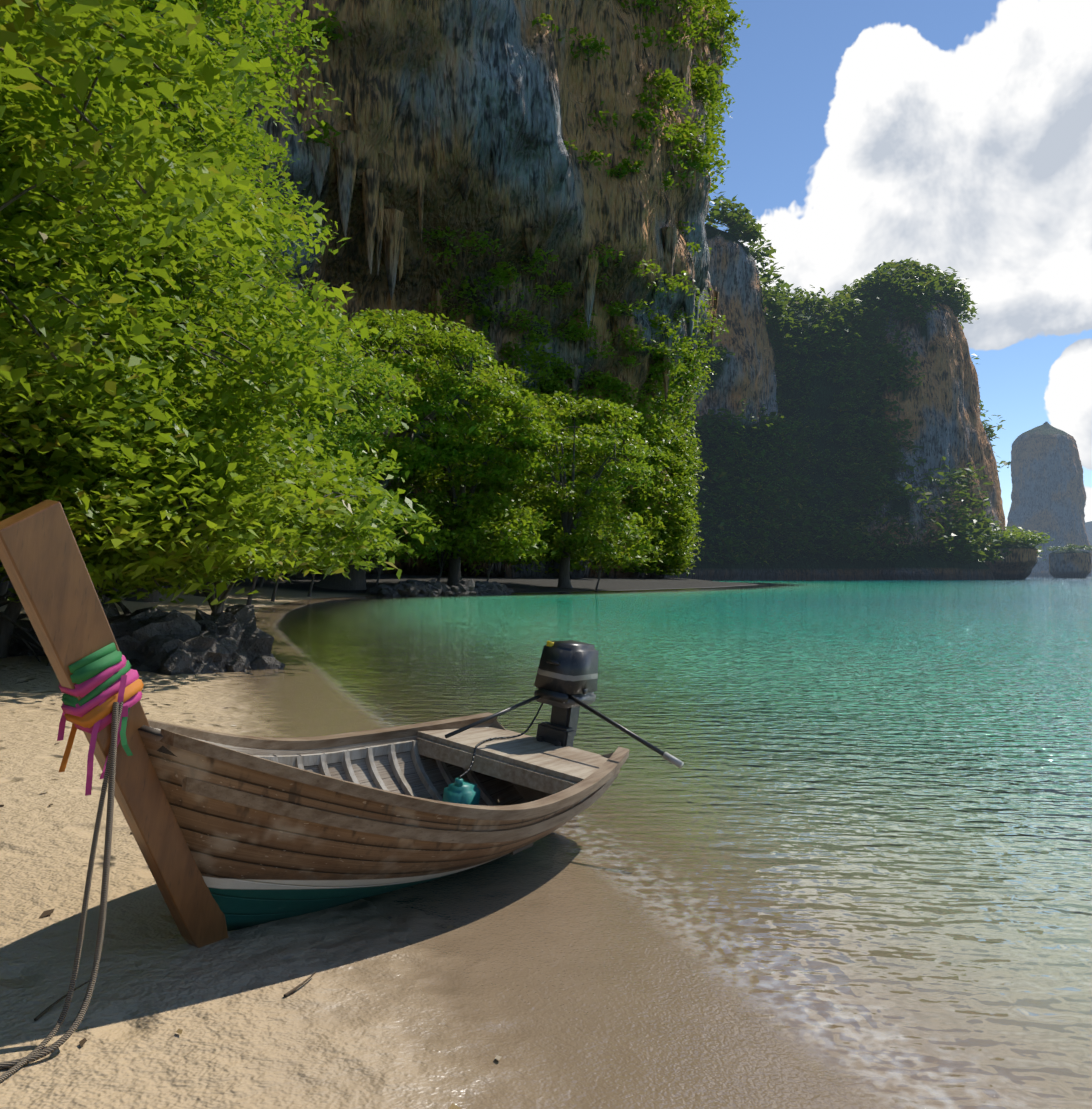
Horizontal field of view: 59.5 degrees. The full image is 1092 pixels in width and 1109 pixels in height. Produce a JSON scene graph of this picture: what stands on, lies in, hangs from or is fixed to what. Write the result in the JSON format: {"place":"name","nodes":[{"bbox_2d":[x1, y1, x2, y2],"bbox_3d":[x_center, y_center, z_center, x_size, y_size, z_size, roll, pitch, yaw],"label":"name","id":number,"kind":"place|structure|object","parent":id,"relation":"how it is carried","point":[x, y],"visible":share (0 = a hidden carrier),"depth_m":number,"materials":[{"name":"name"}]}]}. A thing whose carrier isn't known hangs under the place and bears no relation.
{"place":"outdoors","nodes":[
{"label":"outdoors","id":0,"kind":"place"},
{"bbox_2d":[98,0,723,577],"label":"cliff","id":1,"kind":"structure","parent":0,"point":[468,116],"depth_m":111.59,"materials":[{"name":"stone"}]},
{"bbox_2d":[219,11,351,330],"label":"cliff creepers","id":2,"kind":"object","parent":1,"relation":"on","point":[326,127],"visible":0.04,"depth_m":96.56,"materials":[{"name":"green plant"}]},
{"bbox_2d":[415,226,728,576],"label":"foliage","id":3,"kind":"object","parent":1,"relation":"attached to","point":[678,430],"depth_m":130.18,"materials":[{"name":"green plant"}]},
{"bbox_2d":[532,13,713,256],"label":"cliff ledge bushes","id":4,"kind":"object","parent":1,"relation":"on","point":[614,171],"visible":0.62,"depth_m":121.65,"materials":[{"name":"green plant"}]},
{"bbox_2d":[558,0,750,192],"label":"vegetation","id":5,"kind":"object","parent":1,"relation":"on","point":[710,146],"visible":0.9,"depth_m":135.03,"materials":[{"name":"green plant"}]},
{"bbox_2d":[0,562,1091,1108],"bbox_3d":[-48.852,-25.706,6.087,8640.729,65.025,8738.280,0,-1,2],"label":"terrain","id":6,"kind":"structure","parent":0,"point":[550,972],"depth_m":3.99,"materials":[{"name":"beige sand"}]},
{"bbox_2d":[0,0,123,107],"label":"tree","id":7,"kind":"object","parent":6,"relation":"on","point":[37,26],"visible":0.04,"depth_m":15.97,"materials":[{"name":"green plant"}]},
{"bbox_2d":[0,589,130,661],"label":"tangled roots","id":8,"kind":"object","parent":6,"relation":"on","point":[5,601],"visible":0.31,"depth_m":16.04,"materials":[{"name":"brown plant"}]},
{"bbox_2d":[3,259,155,352],"bbox_3d":[-14.894,-3.366,24.815,10.097,10.822,9.899,-1,-1,23],"label":"tree","id":9,"kind":"object","parent":6,"relation":"on","point":[56,297],"depth_m":24.09,"materials":[{"name":"green plant"}]},
{"bbox_2d":[0,314,185,601],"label":"tree","id":10,"kind":"object","parent":6,"relation":"on","point":[3,587],"depth_m":33.53,"materials":[{"name":"green plant"}]},
{"bbox_2d":[0,405,192,527],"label":"tree","id":11,"kind":"object","parent":6,"relation":"on","point":[63,480],"visible":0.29,"depth_m":12.90,"materials":[{"name":"green plant"}]},
{"bbox_2d":[0,0,247,117],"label":"tree","id":12,"kind":"object","parent":6,"relation":"on","point":[74,9],"visible":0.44,"depth_m":9.42,"materials":[{"name":"green plant"}]},
{"bbox_2d":[0,37,266,476],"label":"tree","id":13,"kind":"object","parent":6,"relation":"on","point":[84,411],"visible":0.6,"depth_m":11.69,"materials":[{"name":"green plant"}]},
{"bbox_2d":[61,261,207,413],"bbox_3d":[-16.590,-4.397,28.471,10.377,13.072,10.516,0,-1,14],"label":"tree","id":14,"kind":"object","parent":6,"relation":"on","point":[163,315],"depth_m":29.95,"materials":[{"name":"green plant"}]},
{"bbox_2d":[7,591,284,674],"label":"rocks","id":15,"kind":"object","parent":6,"relation":"on","point":[234,638],"visible":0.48,"depth_m":15.94,"materials":[{"name":"grey stone"}]},
{"bbox_2d":[0,0,292,407],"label":"tree","id":16,"kind":"object","parent":6,"relation":"on","point":[167,80],"visible":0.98,"depth_m":9.59,"materials":[{"name":"green plant"}]},
{"bbox_2d":[13,0,293,314],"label":"tree","id":17,"kind":"object","parent":6,"relation":"on","point":[285,153],"depth_m":26.86,"materials":[{"name":"green plant"}]},
{"bbox_2d":[0,157,336,538],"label":"tree","id":18,"kind":"object","parent":6,"relation":"on","point":[250,328],"visible":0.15,"depth_m":19.27,"materials":[{"name":"green plant"}]},
{"bbox_2d":[0,425,344,665],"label":"bush","id":19,"kind":"object","parent":6,"relation":"on","point":[135,560],"visible":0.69,"depth_m":13.89,"materials":[{"name":"green plant"}]},
{"bbox_2d":[6,104,340,604],"bbox_3d":[-17.540,-7.153,34.831,19.058,19.185,18.027,0,-1,2],"label":"tree","id":20,"kind":"object","parent":6,"relation":"on","point":[292,289],"visible":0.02,"depth_m":35.12,"materials":[{"name":"green plant"}]},
{"bbox_2d":[0,0,350,353],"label":"tree","id":21,"kind":"object","parent":6,"relation":"on","point":[259,25],"visible":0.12,"depth_m":17.28,"materials":[{"name":"green plant"}]},
{"bbox_2d":[0,89,394,657],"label":"tree","id":22,"kind":"object","parent":6,"relation":"on","point":[277,374],"visible":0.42,"depth_m":15.65,"materials":[{"name":"green plant"}]},
{"bbox_2d":[119,151,313,583],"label":"tree","id":23,"kind":"object","parent":6,"relation":"on","point":[282,271],"visible":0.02,"depth_m":68.67,"materials":[{"name":"green plant"}]},
{"bbox_2d":[0,658,500,1108],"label":"beach debris","id":24,"kind":"object","parent":6,"relation":"on","point":[82,1042],"visible":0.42,"depth_m":3.61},
{"bbox_2d":[89,412,432,615],"bbox_3d":[-6.152,-0.294,19.497,7.741,5.462,8.016,0,-1,2],"label":"bush","id":25,"kind":"object","parent":6,"relation":"on","point":[374,500],"visible":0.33,"depth_m":18.83,"materials":[{"name":"green plant"}]},
{"bbox_2d":[124,275,403,602],"bbox_3d":[-16.754,-5.418,45.397,19.160,16.876,19.517,0,-1,2],"label":"tree","id":26,"kind":"object","parent":6,"relation":"on","point":[155,596],"visible":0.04,"depth_m":46.20,"materials":[{"name":"green plant"}]},
{"bbox_2d":[155,431,372,612],"bbox_3d":[-9.264,-0.757,29.019,8.930,6.777,9.141,0,-1,2],"label":"tree","id":27,"kind":"object","parent":6,"relation":"on","point":[329,460],"visible":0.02,"depth_m":28.55,"materials":[{"name":"green plant"}]},
{"bbox_2d":[155,424,409,612],"bbox_3d":[-7.356,-0.397,23.695,7.994,5.850,9.551,0,-1,2],"label":"tree","id":28,"kind":"object","parent":6,"relation":"on","point":[353,470],"visible":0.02,"depth_m":23.12,"materials":[{"name":"green plant"}]},
{"bbox_2d":[221,466,382,611],"bbox_3d":[-11.544,-0.928,36.523,9.699,7.419,10.201,1,-1,-32],"label":"tree","id":29,"kind":"object","parent":6,"relation":"on","point":[331,469],"depth_m":36.26,"materials":[{"name":"green plant"}]},
{"bbox_2d":[246,549,365,604],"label":"tree","id":30,"kind":"object","parent":6,"relation":"on","point":[250,596],"depth_m":45.24,"materials":[{"name":"plant"}]},
{"bbox_2d":[258,448,356,587],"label":"understory","id":31,"kind":"object","parent":6,"relation":"on","point":[260,585],"depth_m":73.18,"materials":[{"name":"green plant"}]},
{"bbox_2d":[193,296,424,596],"bbox_3d":[-18.206,-6.362,58.083,20.799,19.002,19.106,0,-1,-15],"label":"tree","id":32,"kind":"object","parent":6,"relation":"on","point":[376,416],"visible":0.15,"depth_m":56.23,"materials":[{"name":"green plant"}]},
{"bbox_2d":[237,343,417,577],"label":"cove tree","id":33,"kind":"object","parent":6,"relation":"on","point":[300,574],"depth_m":91.83,"materials":[{"name":"green plant"}]},
{"bbox_2d":[271,507,386,601],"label":"tree","id":34,"kind":"object","parent":6,"relation":"on","point":[274,591],"visible":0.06,"depth_m":55.31,"materials":[{"name":"plant"}]},
{"bbox_2d":[0,500,683,1081],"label":"longtail boat","id":35,"kind":"object","parent":6,"relation":"on","point":[230,832],"visible":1,"depth_m":4.04,"materials":[{"name":"brown wood"}]},
{"bbox_2d":[298,519,409,596],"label":"tree","id":36,"kind":"object","parent":6,"relation":"on","point":[312,581],"visible":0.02,"depth_m":66.37,"materials":[{"name":"plant"}]},
{"bbox_2d":[340,445,449,558],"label":"understory","id":37,"kind":"object","parent":6,"relation":"on","point":[394,485],"visible":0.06,"depth_m":79.50,"materials":[{"name":"green plant"}]},
{"bbox_2d":[355,489,450,585],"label":"tree","id":38,"kind":"object","parent":6,"relation":"on","point":[429,538],"visible":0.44,"depth_m":75.77,"materials":[{"name":"green plant"}]},
{"bbox_2d":[298,307,520,589],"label":"fig tree","id":39,"kind":"object","parent":6,"relation":"on","point":[472,387],"visible":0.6,"depth_m":76.89,"materials":[{"name":"green plant"}]},
{"bbox_2d":[365,579,514,596],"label":"rocks","id":40,"kind":"object","parent":6,"relation":"on","point":[432,587],"visible":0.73,"depth_m":75.61,"materials":[{"name":"grey stone"}]},
{"bbox_2d":[394,442,523,581],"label":"tree","id":41,"kind":"object","parent":6,"relation":"on","point":[487,501],"visible":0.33,"depth_m":84.95,"materials":[{"name":"green plant"}]},
{"bbox_2d":[388,363,565,586],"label":"cove tree","id":42,"kind":"object","parent":6,"relation":"on","point":[525,429],"visible":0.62,"depth_m":84.67,"materials":[{"name":"green plant"}]},
{"bbox_2d":[435,497,555,580],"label":"tree","id":43,"kind":"object","parent":6,"relation":"on","point":[512,542],"visible":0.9,"depth_m":82.44,"materials":[{"name":"green plant"}]},
{"bbox_2d":[477,389,665,587],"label":"cove tree","id":44,"kind":"object","parent":6,"relation":"on","point":[566,505],"visible":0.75,"depth_m":94.33,"materials":[{"name":"green plant"}]},
{"bbox_2d":[547,505,658,589],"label":"tree","id":45,"kind":"object","parent":6,"relation":"on","point":[589,545],"visible":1,"depth_m":93.55,"materials":[{"name":"green plant"}]},
{"bbox_2d":[664,224,784,579],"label":"cliff","id":46,"kind":"structure","parent":6,"relation":"on","point":[748,373],"depth_m":278.93,"materials":[{"name":"grey stone"}]},
{"bbox_2d":[680,191,817,565],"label":"island forest","id":47,"kind":"object","parent":46,"relation":"on","point":[735,222],"visible":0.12,"depth_m":278.31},
{"bbox_2d":[754,317,994,579],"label":"cliff","id":48,"kind":"structure","parent":6,"relation":"on","point":[807,567],"depth_m":296.36,"materials":[{"name":"grey stone"}]},
{"bbox_2d":[728,283,1011,562],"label":"island ridge forest","id":49,"kind":"object","parent":48,"relation":"on","point":[804,306],"visible":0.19,"depth_m":295.39,"materials":[{"name":"green plant"}]},
{"bbox_2d":[271,575,1091,1108],"bbox_3d":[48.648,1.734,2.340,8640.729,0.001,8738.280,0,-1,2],"label":"sea water","id":50,"kind":"structure","parent":0,"point":[973,681],"depth_m":12.19,"materials":[{"name":"teal liquid"}]},
{"bbox_2d":[1007,422,1091,576],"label":"sea stack","id":51,"kind":"structure","parent":50,"relation":"on","point":[1048,493],"depth_m":768.55,"materials":[{"name":"grey stone"}]},
{"bbox_2d":[1049,550,1091,577],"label":"islet rock","id":52,"kind":"object","parent":50,"relation":"in","point":[1070,564],"visible":0.83,"depth_m":431.31,"materials":[{"name":"grey stone"}]},
{"bbox_2d":[1046,543,1091,550],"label":"islet bushes","id":53,"kind":"object","parent":52,"relation":"on","point":[1070,546],"visible":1,"depth_m":434.84,"materials":[{"name":"green plant"}]},
{"bbox_2d":[705,0,1091,528],"label":"sky","id":54,"kind":"structure","parent":0,"point":[862,135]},
{"bbox_2d":[854,291,1025,579],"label":"rock cliff","id":55,"kind":"structure","parent":0,"point":[942,402],"depth_m":304.56,"materials":[{"name":"grey stone"}]},
{"bbox_2d":[813,258,1045,563],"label":"island peak forest","id":56,"kind":"object","parent":55,"relation":"on","point":[906,280],"visible":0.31,"depth_m":303.25,"materials":[{"name":"green plant"}]},
{"bbox_2d":[984,544,1037,579],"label":"islet","id":57,"kind":"object","parent":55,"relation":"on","point":[1019,563],"visible":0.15,"depth_m":306.98,"materials":[{"name":"grey stone"}]},
{"bbox_2d":[971,524,1052,544],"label":"bushes","id":58,"kind":"object","parent":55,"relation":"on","point":[1028,538],"visible":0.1,"depth_m":307.20,"materials":[{"name":"green plant"}]},
{"bbox_2d":[1085,521,1091,539],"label":"hill","id":59,"kind":"structure","parent":0,"point":[1088,526],"depth_m":1935.12,"materials":[{"name":"stone"}]}
]}

